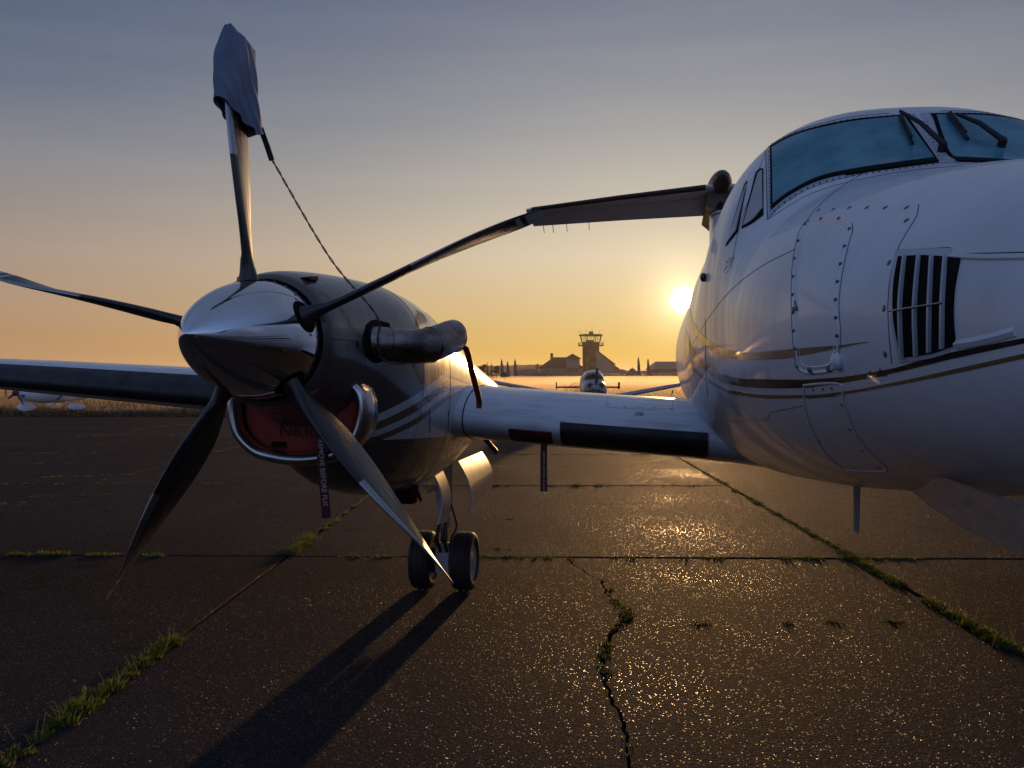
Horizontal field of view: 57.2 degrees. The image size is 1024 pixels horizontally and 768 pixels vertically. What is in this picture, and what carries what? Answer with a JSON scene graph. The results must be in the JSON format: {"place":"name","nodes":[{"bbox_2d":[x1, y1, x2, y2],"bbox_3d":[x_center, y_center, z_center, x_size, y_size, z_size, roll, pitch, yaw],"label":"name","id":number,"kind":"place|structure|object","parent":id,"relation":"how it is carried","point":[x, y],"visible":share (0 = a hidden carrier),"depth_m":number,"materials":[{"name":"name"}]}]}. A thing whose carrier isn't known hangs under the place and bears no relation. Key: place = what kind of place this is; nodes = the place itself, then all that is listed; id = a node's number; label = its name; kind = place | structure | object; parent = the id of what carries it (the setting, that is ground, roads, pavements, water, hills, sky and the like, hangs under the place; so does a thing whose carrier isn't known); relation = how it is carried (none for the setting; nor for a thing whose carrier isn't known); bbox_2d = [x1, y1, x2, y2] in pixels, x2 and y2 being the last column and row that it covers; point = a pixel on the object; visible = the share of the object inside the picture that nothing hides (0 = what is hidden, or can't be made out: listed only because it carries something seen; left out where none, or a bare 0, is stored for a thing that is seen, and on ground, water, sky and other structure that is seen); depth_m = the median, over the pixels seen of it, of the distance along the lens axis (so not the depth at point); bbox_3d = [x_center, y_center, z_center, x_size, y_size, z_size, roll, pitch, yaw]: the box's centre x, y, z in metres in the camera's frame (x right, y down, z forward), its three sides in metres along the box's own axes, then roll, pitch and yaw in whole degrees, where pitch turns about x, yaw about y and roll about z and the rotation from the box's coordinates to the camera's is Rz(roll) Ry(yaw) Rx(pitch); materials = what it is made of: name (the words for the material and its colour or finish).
{"place":"outdoors","nodes":[
{"label":"outdoors","id":0,"kind":"place"},
{"bbox_2d":[0,390,83,399],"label":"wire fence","id":1,"kind":"object","parent":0,"point":[5,392],"depth_m":61.95,"materials":[{"name":"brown metal"}]},
{"bbox_2d":[0,380,685,416],"bbox_3d":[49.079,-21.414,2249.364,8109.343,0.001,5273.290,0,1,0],"label":"ground","id":2,"kind":"structure","parent":0,"point":[607,382],"depth_m":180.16,"materials":[{"name":"beige plant"}]},
{"bbox_2d":[7,391,86,412],"bbox_3d":[-19.794,0.232,43.224,9.200,2.045,6.392,0,1,35],"label":"wing airplane","id":3,"kind":"object","parent":2,"relation":"on","point":[50,400],"visible":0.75,"depth_m":41.38,"materials":[{"name":"white metal"}]},
{"bbox_2d":[0,409,227,416],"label":"verge grass","id":4,"kind":"structure","parent":2,"relation":"on","point":[129,413],"depth_m":38.78,"materials":[{"name":"green plant"}]},
{"bbox_2d":[479,364,486,372],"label":"broadleaf tree","id":5,"kind":"object","parent":2,"relation":"on","point":[483,367],"visible":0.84,"depth_m":229.72,"materials":[{"name":"green plant"}]},
{"bbox_2d":[489,365,494,379],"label":"conifer tree","id":6,"kind":"object","parent":2,"relation":"on","point":[492,377],"visible":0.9,"depth_m":219.89,"materials":[{"name":"green plant"}]},
{"bbox_2d":[493,365,499,380],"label":"broadleaf tree","id":7,"kind":"object","parent":2,"relation":"on","point":[497,368],"visible":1,"depth_m":214.85,"materials":[{"name":"green plant"}]},
{"bbox_2d":[500,359,503,380],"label":"cypress tree","id":8,"kind":"object","parent":2,"relation":"on","point":[502,370],"visible":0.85,"depth_m":209.97,"materials":[{"name":"plant"}]},
{"bbox_2d":[500,372,507,381],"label":"broadleaf tree","id":9,"kind":"object","parent":2,"relation":"on","point":[503,375],"visible":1,"depth_m":189.61,"materials":[{"name":"green plant"}]},
{"bbox_2d":[506,361,509,381],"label":"cypress tree","id":10,"kind":"object","parent":2,"relation":"on","point":[507,370],"visible":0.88,"depth_m":204.98,"materials":[{"name":"plant"}]},
{"bbox_2d":[514,360,516,375],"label":"cypress tree","id":11,"kind":"object","parent":2,"relation":"on","point":[515,369],"visible":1,"depth_m":209.97,"materials":[{"name":"plant"}]},
{"bbox_2d":[517,369,539,374],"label":"shed","id":12,"kind":"structure","parent":2,"relation":"on","point":[526,371],"depth_m":332.73,"materials":[{"name":"metal"}]},
{"bbox_2d":[539,353,583,372],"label":"terminal building","id":13,"kind":"structure","parent":2,"relation":"on","point":[570,363],"depth_m":387.95,"materials":[{"name":"tile"}]},
{"bbox_2d":[489,372,678,379],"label":"grass field","id":14,"kind":"structure","parent":2,"relation":"on","point":[578,375],"depth_m":311.67,"materials":[{"name":"green plant"}]},
{"bbox_2d":[493,367,680,394],"bbox_3d":[3.851,0.260,42.801,8.453,1.999,8.333,1,1,44],"label":"wing airplane","id":15,"kind":"object","parent":2,"relation":"on","point":[592,381],"visible":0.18,"depth_m":41.92,"materials":[{"name":"white metal"}]},
{"bbox_2d":[578,331,603,371],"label":"control tower","id":16,"kind":"structure","parent":2,"relation":"on","point":[590,341],"depth_m":396.60,"materials":[{"name":"concrete"}]},
{"bbox_2d":[594,350,622,371],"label":"gabled annex","id":17,"kind":"object","parent":2,"relation":"on","point":[602,362],"visible":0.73,"depth_m":387.94,"materials":[{"name":"tile"}]},
{"bbox_2d":[601,370,626,372],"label":"shed","id":18,"kind":"structure","parent":2,"relation":"on","point":[614,371],"depth_m":352.76,"materials":[{"name":"metal"}]},
{"bbox_2d":[627,367,636,373],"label":"tent","id":19,"kind":"object","parent":2,"relation":"on","point":[632,370],"visible":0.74,"depth_m":328.64,"materials":[{"name":"fabric"}]},
{"bbox_2d":[637,357,640,380],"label":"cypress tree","id":20,"kind":"object","parent":2,"relation":"on","point":[638,368],"visible":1,"depth_m":229.96,"materials":[{"name":"plant"}]},
{"bbox_2d":[647,360,649,375],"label":"cypress tree","id":21,"kind":"object","parent":2,"relation":"on","point":[648,369],"visible":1,"depth_m":227.97,"materials":[{"name":"plant"}]},
{"bbox_2d":[641,362,676,372],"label":"hangar","id":22,"kind":"structure","parent":2,"relation":"on","point":[664,367],"depth_m":379.47,"materials":[{"name":"metal"}]},
{"bbox_2d":[0,416,1023,767],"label":"apron","id":23,"kind":"object","parent":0,"point":[320,652],"visible":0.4,"depth_m":6.49,"materials":[{"name":"grey asphalt"}]},
{"bbox_2d":[0,31,1023,599],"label":"turboprop airplane","id":24,"kind":"object","parent":23,"relation":"on","point":[854,315],"visible":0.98,"depth_m":3.21,"materials":[{"name":"white paint"}]},
{"bbox_2d":[245,400,355,518],"bbox_3d":[-1.030,0.333,4.532,0.602,0.605,0.150,0,1,9],"label":"intake plug","id":25,"kind":"object","parent":24,"relation":"attached to","point":[265,431],"visible":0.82,"depth_m":4.53,"materials":[{"name":"red fabric"}]},
{"bbox_2d":[213,23,410,364],"bbox_3d":[-1.033,-0.824,4.319,0.989,1.469,0.814,0,1,9],"label":"propeller cover","id":26,"kind":"object","parent":24,"relation":"attached to","point":[235,82],"visible":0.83,"depth_m":4.04,"materials":[{"name":"fabric"}]},
{"bbox_2d":[463,346,481,408],"bbox_3d":[-0.250,-0.086,5.447,0.125,0.486,0.813,0,1,9],"label":"strap","id":27,"kind":"object","parent":24,"relation":"hanging from","point":[469,361],"visible":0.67,"depth_m":5.39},
{"bbox_2d":[509,428,552,491],"bbox_3d":[0.119,0.473,5.885,0.270,0.392,0.110,0,1,9],"label":"inlet cover","id":28,"kind":"object","parent":24,"relation":"attached to","point":[544,438],"visible":1,"depth_m":5.84,"materials":[{"name":"grey"}]},
{"bbox_2d":[0,423,1023,767],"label":"weeds","id":29,"kind":"object","parent":23,"relation":"on","point":[78,707],"visible":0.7,"depth_m":6.04,"materials":[{"name":"green plant"}]},
{"bbox_2d":[0,0,1023,370],"label":"sky","id":30,"kind":"structure","parent":0,"point":[402,131],"materials":[{"name":"blue"}]},
{"bbox_2d":[477,364,640,374],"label":"hill","id":31,"kind":"structure","parent":0,"point":[511,367],"depth_m":898.24,"materials":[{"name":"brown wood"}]}
]}

